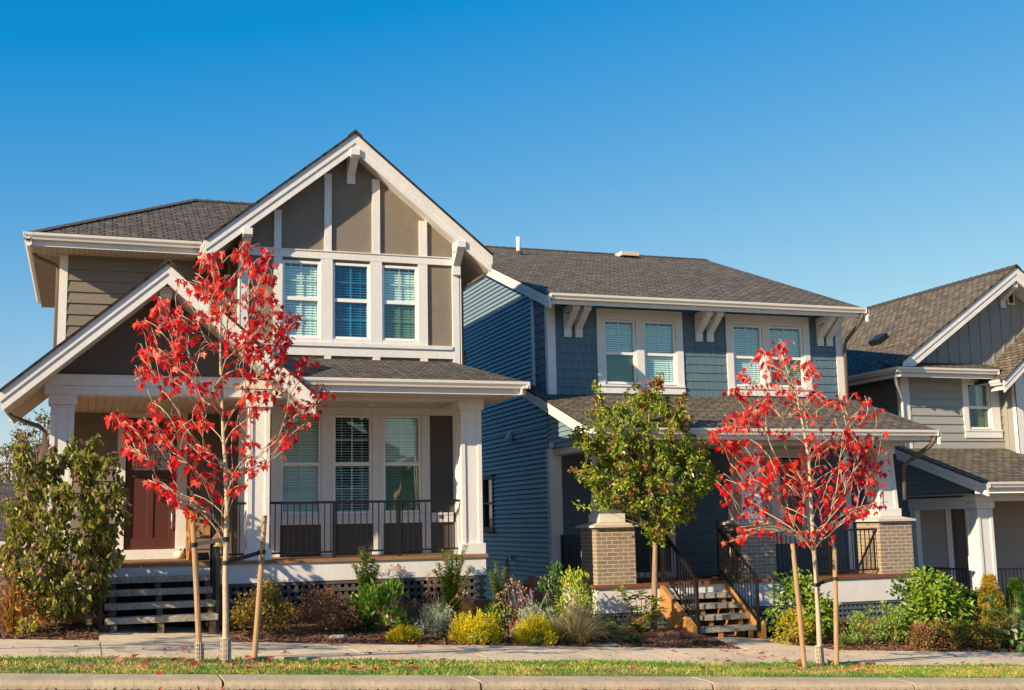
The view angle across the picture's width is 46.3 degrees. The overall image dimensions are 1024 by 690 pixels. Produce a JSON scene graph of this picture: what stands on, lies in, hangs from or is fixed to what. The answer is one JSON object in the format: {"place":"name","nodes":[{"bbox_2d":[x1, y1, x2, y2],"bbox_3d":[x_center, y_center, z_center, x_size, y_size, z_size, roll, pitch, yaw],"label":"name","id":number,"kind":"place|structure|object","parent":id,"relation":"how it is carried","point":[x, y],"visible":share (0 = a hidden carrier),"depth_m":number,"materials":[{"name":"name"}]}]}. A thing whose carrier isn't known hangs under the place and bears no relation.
{"place":"outdoors","nodes":[
{"label":"outdoors","id":0,"kind":"place"},
{"bbox_2d":[99,625,231,641],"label":"path","id":1,"kind":"structure","parent":0,"point":[147,633],"depth_m":17.11,"materials":[{"name":"concrete"}]},
{"bbox_2d":[99,498,220,633],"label":"front stairs","id":2,"kind":"structure","parent":1,"relation":"on","point":[158,603],"depth_m":17.96,"materials":[{"name":"black wood"}]},
{"bbox_2d":[212,520,223,633],"bbox_3d":[-4.309,3.435,17.570,0.210,1.727,0.210,2,-9,-19],"label":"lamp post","id":3,"kind":"object","parent":1,"relation":"on","point":[215,536],"visible":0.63,"depth_m":17.62,"materials":[{"name":"black metal"}]},
{"bbox_2d":[197,552,203,559],"bbox_3d":[-5.138,3.486,19.774,0.090,0.125,0.280,2,-9,-19],"label":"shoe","id":4,"kind":"object","parent":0,"point":[200,556],"visible":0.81,"depth_m":19.67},
{"bbox_2d":[203,552,209,559],"bbox_3d":[-5.053,3.489,19.804,0.090,0.125,0.280,2,-9,-19],"label":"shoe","id":5,"kind":"object","parent":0,"point":[206,555],"visible":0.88,"depth_m":19.72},
{"bbox_2d":[186,500,229,559],"bbox_3d":[-5.207,3.169,20.507,0.696,1.030,0.860,2,-9,-19],"label":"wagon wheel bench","id":6,"kind":"object","parent":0,"point":[188,537],"visible":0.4,"depth_m":20.72,"materials":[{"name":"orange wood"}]},
{"bbox_2d":[0,573,563,622],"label":"side yard","id":7,"kind":"structure","parent":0,"point":[2,585],"depth_m":25.54,"materials":[{"name":"plant"}]},
{"bbox_2d":[0,639,1023,665],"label":"pavement","id":8,"kind":"structure","parent":0,"point":[55,648],"depth_m":16.62,"materials":[{"name":"concrete"}]},
{"bbox_2d":[0,654,1023,677],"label":"lawn grass","id":9,"kind":"structure","parent":0,"point":[651,666],"depth_m":14.75,"materials":[{"name":"green plant"}]},
{"bbox_2d":[0,617,1023,652],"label":"planting bed","id":10,"kind":"object","parent":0,"point":[660,631],"visible":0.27,"depth_m":18.61,"materials":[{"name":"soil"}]},
{"bbox_2d":[14,615,38,636],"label":"perennial","id":11,"kind":"object","parent":10,"relation":"on","point":[21,626],"visible":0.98,"depth_m":16.13,"materials":[{"name":"yellow plant"}]},
{"bbox_2d":[0,551,61,633],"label":"perennial","id":12,"kind":"object","parent":10,"relation":"on","point":[11,609],"visible":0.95,"depth_m":16.38,"materials":[{"name":"orange plant"}]},
{"bbox_2d":[0,431,132,626],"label":"dogwood shrub","id":13,"kind":"object","parent":10,"relation":"on","point":[26,519],"visible":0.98,"depth_m":16.87,"materials":[{"name":"green plant"}]},
{"bbox_2d":[64,614,98,624],"bbox_3d":[-6.302,4.031,17.508,0.553,0.178,0.090,2,-9,-19],"label":"timber edging","id":14,"kind":"object","parent":10,"relation":"on","point":[95,621],"visible":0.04,"depth_m":17.47,"materials":[{"name":"brown wood"}]},
{"bbox_2d":[78,602,98,614],"bbox_3d":[-6.367,3.857,17.565,0.583,0.193,0.090,2,-9,-19],"label":"timber edging","id":15,"kind":"object","parent":14,"relation":"on","point":[96,608],"visible":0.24,"depth_m":17.60,"materials":[{"name":"brown wood"}]},
{"bbox_2d":[84,616,93,633],"bbox_3d":[-5.866,3.896,16.617,0.130,0.279,0.130,2,-9,-19],"label":"path light","id":16,"kind":"object","parent":10,"relation":"on","point":[88,621],"visible":0.95,"depth_m":16.59,"materials":[{"name":"black metal"}]},
{"bbox_2d":[229,573,298,635],"bbox_3d":[-3.712,3.846,17.781,1.099,0.904,0.718,-2,-8,7],"label":"azalea","id":17,"kind":"object","parent":10,"relation":"on","point":[246,612],"visible":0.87,"depth_m":17.73,"materials":[{"name":"plant"}]},
{"bbox_2d":[288,583,360,631],"bbox_3d":[-2.877,4.012,18.341,0.954,0.750,0.952,5,-11,-37],"label":"azalea","id":18,"kind":"object","parent":10,"relation":"on","point":[327,625],"visible":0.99,"depth_m":18.27,"materials":[{"name":"brown plant"}]},
{"bbox_2d":[329,634,346,639],"bbox_3d":[-2.568,4.319,17.730,0.285,0.076,0.151,2,-9,-19],"label":"stone","id":19,"kind":"object","parent":10,"relation":"on","point":[339,636],"visible":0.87,"depth_m":17.67,"materials":[{"name":"white stone"}]},
{"bbox_2d":[351,546,381,626],"bbox_3d":[-2.309,3.833,19.046,0.532,1.293,0.299,2,-9,-19],"label":"pieris","id":20,"kind":"object","parent":10,"relation":"on","point":[365,574],"visible":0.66,"depth_m":19.07,"materials":[{"name":"green plant"}]},
{"bbox_2d":[336,576,413,633],"bbox_3d":[-2.133,4.085,18.766,1.226,0.937,0.978,-1,-8,-4],"label":"laurel","id":21,"kind":"object","parent":10,"relation":"on","point":[381,598],"visible":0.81,"depth_m":18.62,"materials":[{"name":"green plant"}]},
{"bbox_2d":[379,564,418,627],"bbox_3d":[-1.806,4.009,19.210,0.608,1.036,0.402,-1,-8,2],"label":"hydrangea","id":22,"kind":"object","parent":10,"relation":"on","point":[402,571],"visible":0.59,"depth_m":19.23,"materials":[{"name":"plant"}]},
{"bbox_2d":[384,621,423,642],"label":"heather","id":23,"kind":"object","parent":10,"relation":"on","point":[407,634],"visible":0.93,"depth_m":17.83,"materials":[{"name":"yellow plant"}]},
{"bbox_2d":[402,616,409,626],"bbox_3d":[-1.661,4.359,18.692,0.130,0.266,0.130,2,-9,-19],"label":"path light","id":24,"kind":"object","parent":10,"relation":"on","point":[406,619],"visible":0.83,"depth_m":18.67,"materials":[{"name":"black metal"}]},
{"bbox_2d":[411,598,458,637],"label":"lavender","id":25,"kind":"object","parent":10,"relation":"on","point":[437,622],"visible":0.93,"depth_m":18.55,"materials":[{"name":"grey plant"}]},
{"bbox_2d":[422,568,467,628],"bbox_3d":[-1.084,4.074,19.273,0.776,0.986,0.318,2,-9,-19],"label":"hydrangea","id":26,"kind":"object","parent":10,"relation":"on","point":[433,601],"visible":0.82,"depth_m":19.27,"materials":[{"name":"beige plant"}]},
{"bbox_2d":[432,544,473,627],"bbox_3d":[-0.974,3.932,19.517,0.761,1.367,0.354,2,-9,-19],"label":"pieris","id":27,"kind":"object","parent":10,"relation":"on","point":[450,585],"visible":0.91,"depth_m":19.51,"materials":[{"name":"green plant"}]},
{"bbox_2d":[442,606,507,644],"bbox_3d":[-0.580,4.295,18.303,0.980,0.606,0.735,-2,-8,7],"label":"heather","id":28,"kind":"object","parent":10,"relation":"on","point":[480,628],"visible":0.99,"depth_m":18.17,"materials":[{"name":"yellow plant"}]},
{"bbox_2d":[483,560,517,629],"bbox_3d":[-0.246,4.127,19.630,0.862,1.211,0.767,2,-9,-19],"label":"pieris","id":29,"kind":"object","parent":10,"relation":"on","point":[496,609],"visible":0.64,"depth_m":19.62,"materials":[{"name":"green plant"}]},
{"bbox_2d":[503,615,512,640],"bbox_3d":[-0.057,4.393,18.562,0.130,0.420,0.130,2,-9,-19],"label":"path light","id":30,"kind":"object","parent":10,"relation":"on","point":[508,619],"visible":1,"depth_m":18.55,"materials":[{"name":"black metal"}]},
{"bbox_2d":[492,577,527,632],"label":"hydrangea","id":31,"kind":"object","parent":10,"relation":"on","point":[509,604],"visible":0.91,"depth_m":19.45,"materials":[{"name":"plant"}]},
{"bbox_2d":[509,588,559,637],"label":"lavender","id":32,"kind":"object","parent":10,"relation":"on","point":[524,611],"visible":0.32,"depth_m":19.10,"materials":[{"name":"green plant"}]},
{"bbox_2d":[512,611,560,645],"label":"heather","id":33,"kind":"object","parent":10,"relation":"on","point":[530,631],"visible":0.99,"depth_m":18.44,"materials":[{"name":"yellow plant"}]},
{"bbox_2d":[524,576,548,621],"bbox_3d":[0.440,4.592,21.280,0.360,0.982,0.310,2,-9,-19],"label":"timber post","id":34,"kind":"object","parent":10,"relation":"on","point":[531,582],"visible":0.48,"depth_m":21.17,"materials":[{"name":"wood"}]},
{"bbox_2d":[535,560,570,624],"bbox_3d":[0.721,4.314,20.717,0.693,1.181,0.732,-3,-9,13],"label":"choisya","id":35,"kind":"object","parent":10,"relation":"on","point":[548,585],"visible":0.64,"depth_m":20.73,"materials":[{"name":"green plant"}]},
{"bbox_2d":[547,565,600,630],"bbox_3d":[1.078,4.233,19.936,0.994,1.155,0.879,2,-9,-19],"label":"choisya","id":36,"kind":"object","parent":10,"relation":"on","point":[578,580],"visible":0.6,"depth_m":19.93,"materials":[{"name":"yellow plant"}]},
{"bbox_2d":[515,583,654,643],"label":"ornamental grass","id":37,"kind":"object","parent":10,"relation":"on","point":[576,630],"depth_m":18.86,"materials":[{"name":"green plant"}]},
{"bbox_2d":[601,643,619,646],"bbox_3d":[1.516,4.695,18.724,0.365,0.055,0.200,2,-9,-19],"label":"stone","id":38,"kind":"object","parent":10,"relation":"on","point":[611,645],"visible":0.87,"depth_m":18.65,"materials":[{"name":"grey stone"}]},
{"bbox_2d":[602,616,623,637],"bbox_3d":[1.666,4.660,19.813,0.378,0.358,0.397,2,-9,-19],"label":"dwarf pine","id":39,"kind":"object","parent":10,"relation":"on","point":[614,630],"visible":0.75,"depth_m":19.78,"materials":[{"name":"green plant"}]},
{"bbox_2d":[620,630,641,642],"bbox_3d":[1.938,4.705,19.352,0.407,0.201,0.292,-6,-10,31],"label":"dwarf pine","id":40,"kind":"object","parent":10,"relation":"on","point":[628,638],"visible":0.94,"depth_m":19.30,"materials":[{"name":"green plant"}]},
{"bbox_2d":[613,585,668,630],"bbox_3d":[2.256,4.561,20.838,1.174,0.790,0.853,2,-9,-19],"label":"rhododendron","id":41,"kind":"object","parent":10,"relation":"on","point":[638,625],"visible":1,"depth_m":20.84,"materials":[{"name":"green plant"}]},
{"bbox_2d":[566,372,721,629],"bbox_3d":[2.486,2.809,21.570,3.153,4.659,1.963,7,-11,-42],"label":"pear tree","id":42,"kind":"object","parent":10,"relation":"on","point":[602,496],"visible":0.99,"depth_m":21.32,"materials":[{"name":"green plant"}]},
{"bbox_2d":[692,637,699,643],"bbox_3d":[2.985,4.807,19.513,0.154,0.114,0.193,-1,-8,2],"label":"dwarf pine","id":43,"kind":"object","parent":10,"relation":"on","point":[695,640],"visible":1,"depth_m":19.49,"materials":[{"name":"green plant"}]},
{"bbox_2d":[769,605,816,645],"bbox_3d":[4.831,4.785,20.369,0.854,0.707,0.720,-1,-8,-2],"label":"spirea","id":44,"kind":"object","parent":10,"relation":"on","point":[793,619],"visible":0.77,"depth_m":20.35,"materials":[{"name":"yellow plant"}]},
{"bbox_2d":[762,567,843,641],"bbox_3d":[5.176,4.634,21.500,1.648,1.309,1.323,2,-9,-19],"label":"hydrangea","id":45,"kind":"object","parent":10,"relation":"on","point":[807,597],"visible":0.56,"depth_m":21.36,"materials":[{"name":"green plant"}]},
{"bbox_2d":[832,631,850,645],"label":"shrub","id":46,"kind":"object","parent":10,"relation":"on","point":[843,640],"visible":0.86,"depth_m":20.52,"materials":[{"name":"green plant"}]},
{"bbox_2d":[841,605,889,645],"bbox_3d":[6.180,4.912,20.994,0.840,0.765,0.717,-5,-9,22],"label":"spirea","id":47,"kind":"object","parent":10,"relation":"on","point":[861,625],"visible":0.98,"depth_m":20.97,"materials":[{"name":"green plant"}]},
{"bbox_2d":[873,600,911,644],"bbox_3d":[6.696,4.890,21.195,0.578,0.781,0.639,2,-9,-19],"label":"spirea","id":48,"kind":"object","parent":10,"relation":"on","point":[897,620],"visible":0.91,"depth_m":21.11,"materials":[{"name":"green plant"}]},
{"bbox_2d":[902,621,947,649],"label":"azalea","id":49,"kind":"object","parent":10,"relation":"on","point":[919,629],"visible":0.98,"depth_m":21.01,"materials":[{"name":"brown plant"}]},
{"bbox_2d":[881,565,977,643],"bbox_3d":[7.734,4.801,22.076,1.598,1.477,1.768,-7,-11,37],"label":"hydrangea","id":50,"kind":"object","parent":10,"relation":"on","point":[937,599],"visible":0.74,"depth_m":21.80,"materials":[{"name":"green plant"}]},
{"bbox_2d":[922,613,967,648],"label":"azalea","id":51,"kind":"object","parent":10,"relation":"on","point":[954,636],"visible":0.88,"depth_m":21.15,"materials":[{"name":"green plant"}]},
{"bbox_2d":[943,618,986,647],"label":"azalea","id":52,"kind":"object","parent":10,"relation":"on","point":[971,631],"visible":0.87,"depth_m":21.24,"materials":[{"name":"green plant"}]},
{"bbox_2d":[950,583,980,634],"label":"broadleaf bush","id":53,"kind":"object","parent":10,"relation":"on","point":[973,594],"visible":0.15,"depth_m":22.50,"materials":[{"name":"green plant"}]},
{"bbox_2d":[968,619,1006,649],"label":"azalea","id":54,"kind":"object","parent":10,"relation":"on","point":[989,630],"visible":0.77,"depth_m":21.41,"materials":[{"name":"green plant"}]},
{"bbox_2d":[974,573,1011,643],"bbox_3d":[8.781,4.853,21.960,0.713,1.323,0.730,2,-9,-19],"label":"conifer","id":55,"kind":"object","parent":10,"relation":"on","point":[990,600],"visible":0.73,"depth_m":21.88,"materials":[{"name":"yellow plant"}]},
{"bbox_2d":[975,605,1023,652],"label":"perennial","id":56,"kind":"object","parent":10,"relation":"on","point":[1020,647],"visible":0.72,"depth_m":21.37,"materials":[{"name":"green plant"}]},
{"bbox_2d":[984,617,1023,649],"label":"azalea","id":57,"kind":"object","parent":10,"relation":"on","point":[1011,633],"visible":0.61,"depth_m":21.49,"materials":[{"name":"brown plant"}]},
{"bbox_2d":[1001,598,1023,647],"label":"ornamental grass","id":58,"kind":"object","parent":10,"relation":"on","point":[1014,621],"depth_m":21.77,"materials":[{"name":"green plant"}]},
{"bbox_2d":[1003,577,1023,636],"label":"conifer","id":59,"kind":"object","parent":10,"relation":"on","point":[1014,593],"visible":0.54,"depth_m":22.36,"materials":[{"name":"green plant"}]},
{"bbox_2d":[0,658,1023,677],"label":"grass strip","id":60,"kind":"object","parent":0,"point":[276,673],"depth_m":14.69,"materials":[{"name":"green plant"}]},
{"bbox_2d":[80,664,91,669],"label":"fallen leaf","id":61,"kind":"object","parent":60,"relation":"on","point":[84,666],"visible":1,"depth_m":12.67,"materials":[{"name":"pink plant"}]},
{"bbox_2d":[190,514,202,661],"bbox_3d":[-3.764,2.924,14.300,0.187,1.794,0.071,2,-9,-19],"label":"tree stake","id":62,"kind":"object","parent":60,"relation":"on","point":[196,588],"visible":0.73,"depth_m":14.28,"materials":[{"name":"brown wood"}]},
{"bbox_2d":[195,642,203,659],"bbox_3d":[-3.705,3.629,14.211,0.115,0.198,0.105,2,-9,-19],"label":"trunk guard","id":63,"kind":"object","parent":62,"relation":"attached to","point":[197,647],"visible":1,"depth_m":14.17,"materials":[{"name":"plastic"}]},
{"bbox_2d":[190,537,229,546],"bbox_3d":[-3.620,2.357,14.354,0.481,0.109,0.103,-1,-8,2],"label":"tree tie","id":64,"kind":"object","parent":62,"relation":"attached to","point":[206,542],"visible":1,"depth_m":14.35,"materials":[{"name":"black rubber"}]},
{"bbox_2d":[104,240,335,663],"bbox_3d":[-3.505,1.181,14.601,1.734,5.266,2.400,-9,-11,42],"label":"maple tree","id":65,"kind":"object","parent":60,"relation":"on","point":[247,343],"visible":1,"depth_m":14.43,"materials":[{"name":"red plant"}]},
{"bbox_2d":[220,638,230,659],"bbox_3d":[-3.383,3.592,14.171,0.128,0.250,0.122,2,-9,-19],"label":"trunk guard","id":66,"kind":"object","parent":65,"relation":"attached to","point":[225,649],"visible":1,"depth_m":14.13,"materials":[{"name":"plastic"}]},
{"bbox_2d":[252,515,266,661],"bbox_3d":[-3.097,3.000,14.687,0.179,1.807,0.071,2,-9,-19],"label":"tree stake","id":67,"kind":"object","parent":60,"relation":"on","point":[259,594],"visible":0.79,"depth_m":14.66,"materials":[{"name":"brown wood"}]},
{"bbox_2d":[221,550,265,564],"bbox_3d":[-3.252,2.573,14.538,0.104,0.159,0.654,-7,-11,37],"label":"tree tie","id":68,"kind":"object","parent":67,"relation":"attached to","point":[242,557],"visible":1,"depth_m":14.52,"materials":[{"name":"black rubber"}]},
{"bbox_2d":[790,543,806,667],"bbox_3d":[4.007,3.675,16.746,0.156,1.782,0.071,2,-9,-19],"label":"tree stake","id":69,"kind":"object","parent":60,"relation":"on","point":[799,612],"visible":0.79,"depth_m":16.73,"materials":[{"name":"brown wood"}]},
{"bbox_2d":[707,339,891,664],"bbox_3d":[4.254,2.184,17.414,1.762,4.871,3.069,-9,-11,42],"label":"maple tree","id":70,"kind":"object","parent":60,"relation":"on","point":[772,476],"visible":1,"depth_m":17.22,"materials":[{"name":"red plant"}]},
{"bbox_2d":[814,645,824,662],"bbox_3d":[4.382,4.408,17.088,0.134,0.236,0.122,2,-9,-19],"label":"trunk guard","id":71,"kind":"object","parent":70,"relation":"attached to","point":[817,654],"visible":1,"depth_m":17.05,"materials":[{"name":"plastic"}]},
{"bbox_2d":[832,548,838,666],"bbox_3d":[4.633,3.774,17.169,0.150,1.717,0.071,2,-9,-19],"label":"tree stake","id":72,"kind":"object","parent":60,"relation":"on","point":[835,613],"visible":0.79,"depth_m":17.15,"materials":[{"name":"brown wood"}]},
{"bbox_2d":[812,577,837,585],"bbox_3d":[4.505,3.401,17.240,0.371,0.127,0.102,-1,-8,0],"label":"tree tie","id":73,"kind":"object","parent":72,"relation":"attached to","point":[824,581],"visible":1,"depth_m":17.23,"materials":[{"name":"black rubber"}]},
{"bbox_2d":[0,0,1023,493],"label":"sky","id":74,"kind":"structure","parent":0,"point":[861,153],"materials":[{"name":"blue"}]},
{"bbox_2d":[707,633,830,649],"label":"path","id":75,"kind":"structure","parent":0,"point":[751,643],"depth_m":20.35,"materials":[{"name":"concrete"}]},
{"bbox_3d":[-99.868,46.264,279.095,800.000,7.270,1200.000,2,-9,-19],"label":"ground","id":76,"kind":"structure","parent":0,"visible":0},
{"bbox_2d":[0,446,37,483],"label":"distant tree","id":77,"kind":"object","parent":76,"relation":"on","point":[9,475],"visible":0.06,"depth_m":47.75,"materials":[{"name":"green plant"}]},
{"bbox_2d":[0,437,41,483],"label":"distant tree","id":78,"kind":"object","parent":76,"relation":"on","point":[2,470],"visible":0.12,"depth_m":45.81,"materials":[{"name":"plant"}]},
{"bbox_2d":[0,483,47,570],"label":"distant house","id":79,"kind":"structure","parent":76,"relation":"on","point":[6,490],"depth_m":40.44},
{"bbox_2d":[6,408,49,484],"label":"distant tree","id":80,"kind":"object","parent":76,"relation":"on","point":[38,419],"visible":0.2,"depth_m":43.63,"materials":[{"name":"plant"}]},
{"bbox_2d":[0,129,529,630],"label":"gabled house","id":81,"kind":"structure","parent":76,"relation":"on","point":[380,259],"depth_m":21.28,"materials":[{"name":"paint"}]},
{"bbox_2d":[123,437,176,549],"bbox_3d":[-6.470,2.642,21.465,0.876,1.993,0.126,2,-9,-19],"label":"door","id":82,"kind":"structure","parent":81,"relation":"in","point":[152,526],"depth_m":21.46,"materials":[{"name":"wood"}]},
{"bbox_2d":[173,549,185,558],"bbox_3d":[-5.785,3.632,20.873,0.194,0.184,0.194,6,-11,-42],"label":"pumpkin","id":83,"kind":"object","parent":81,"relation":"on","point":[180,554],"visible":0.98,"depth_m":20.80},
{"bbox_2d":[280,414,320,514],"bbox_3d":[-3.767,2.116,21.136,0.807,1.840,0.532,2,-9,-19],"label":"window","id":84,"kind":"structure","parent":81,"relation":"in","point":[300,476],"depth_m":20.97,"materials":[{"name":"glass"}]},
{"bbox_2d":[282,260,320,337],"bbox_3d":[-3.832,-0.777,21.563,0.780,1.490,0.532,2,-9,-19],"label":"window","id":85,"kind":"structure","parent":81,"relation":"in","point":[301,283],"depth_m":21.42,"materials":[{"name":"white glass"}]},
{"bbox_2d":[333,263,369,339],"bbox_3d":[-2.986,-0.750,21.861,0.785,1.490,0.532,2,-9,-19],"label":"window","id":86,"kind":"structure","parent":81,"relation":"in","point":[351,282],"depth_m":21.84,"materials":[{"name":"blue glass"}]},
{"bbox_2d":[333,415,371,513],"bbox_3d":[-2.906,2.143,21.440,0.800,1.840,0.532,2,-9,-19],"label":"window","id":87,"kind":"structure","parent":81,"relation":"in","point":[352,434],"depth_m":21.36,"materials":[{"name":"glass"}]},
{"bbox_2d":[382,265,417,340],"bbox_3d":[-2.135,-0.723,22.161,0.780,1.490,0.532,2,-9,-19],"label":"window","id":88,"kind":"structure","parent":81,"relation":"in","point":[399,287],"depth_m":22.00,"materials":[{"name":"white glass"}]},
{"bbox_2d":[383,415,421,512],"bbox_3d":[-2.055,2.171,21.740,0.805,1.840,0.532,2,-9,-19],"label":"window","id":89,"kind":"structure","parent":81,"relation":"in","point":[401,434],"depth_m":21.58,"materials":[{"name":"grey glass"}]},
{"bbox_2d":[461,237,941,645],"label":"blue house","id":90,"kind":"structure","parent":76,"relation":"on","point":[560,331],"depth_m":25.01,"materials":[{"name":"wood"}]},
{"bbox_2d":[482,474,494,531],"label":"side window","id":91,"kind":"structure","parent":90,"relation":"in","point":[487,477],"depth_m":27.86,"materials":[{"name":"glass"}]},
{"bbox_2d":[604,319,636,383],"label":"window","id":92,"kind":"structure","parent":90,"relation":"in","point":[619,335],"depth_m":24.97,"materials":[{"name":"glass"}]},
{"bbox_2d":[621,468,669,572],"bbox_3d":[2.710,3.587,24.547,1.076,2.106,0.045,2,-9,-19],"label":"door","id":93,"kind":"structure","parent":90,"relation":"in","point":[638,530],"depth_m":24.48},
{"bbox_2d":[643,321,676,384],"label":"window","id":94,"kind":"structure","parent":90,"relation":"in","point":[659,337],"depth_m":25.28,"materials":[{"name":"glass"}]},
{"bbox_2d":[659,521,766,637],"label":"porch stairs","id":95,"kind":"structure","parent":90,"relation":"attached to","point":[731,610],"depth_m":21.76,"materials":[{"name":"brown wood"}]},
{"bbox_2d":[732,325,763,386],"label":"window","id":96,"kind":"structure","parent":90,"relation":"in","point":[747,339],"depth_m":25.99,"materials":[{"name":"glass"}]},
{"bbox_2d":[757,456,770,519],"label":"window","id":97,"kind":"structure","parent":90,"relation":"in","point":[764,505],"depth_m":25.64,"materials":[{"name":"glass"}]},
{"bbox_2d":[768,326,804,387],"bbox_3d":[5.906,0.298,26.444,0.969,1.442,0.532,2,-9,-19],"label":"window","id":98,"kind":"structure","parent":90,"relation":"in","point":[775,333],"depth_m":26.33,"materials":[{"name":"glass"}]},
{"bbox_2d":[777,456,806,535],"bbox_3d":[5.920,3.270,25.987,0.748,1.811,0.532,2,-9,-19],"label":"window","id":99,"kind":"structure","parent":90,"relation":"in","point":[784,459],"depth_m":25.82,"materials":[{"name":"glass"}]},
{"bbox_2d":[841,264,1023,621],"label":"grey house","id":100,"kind":"structure","parent":76,"relation":"on","point":[946,361],"depth_m":28.42,"materials":[{"name":"wood"}]},
{"bbox_2d":[951,509,971,617],"bbox_3d":[10.733,5.030,28.078,0.998,2.650,0.052,2,-9,-19],"label":"door","id":101,"kind":"structure","parent":100,"relation":"in","point":[957,515],"depth_m":28.02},
{"bbox_2d":[967,383,991,428],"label":"window","id":102,"kind":"structure","parent":100,"relation":"in","point":[970,389],"depth_m":28.94,"materials":[{"name":"white glass"}]},
{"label":"road","id":103,"kind":"structure","parent":0,"visible":0},
{"bbox_2d":[1,624,1019,689],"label":"leaf litter","id":104,"kind":"object","parent":103,"relation":"on","point":[222,687],"visible":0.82,"depth_m":15.19,"materials":[{"name":"red plant"}]},
{"bbox_2d":[0,673,1023,689],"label":"kerb","id":105,"kind":"structure","parent":103,"relation":"on","point":[15,681],"depth_m":13.10,"materials":[{"name":"concrete"}]}
]}

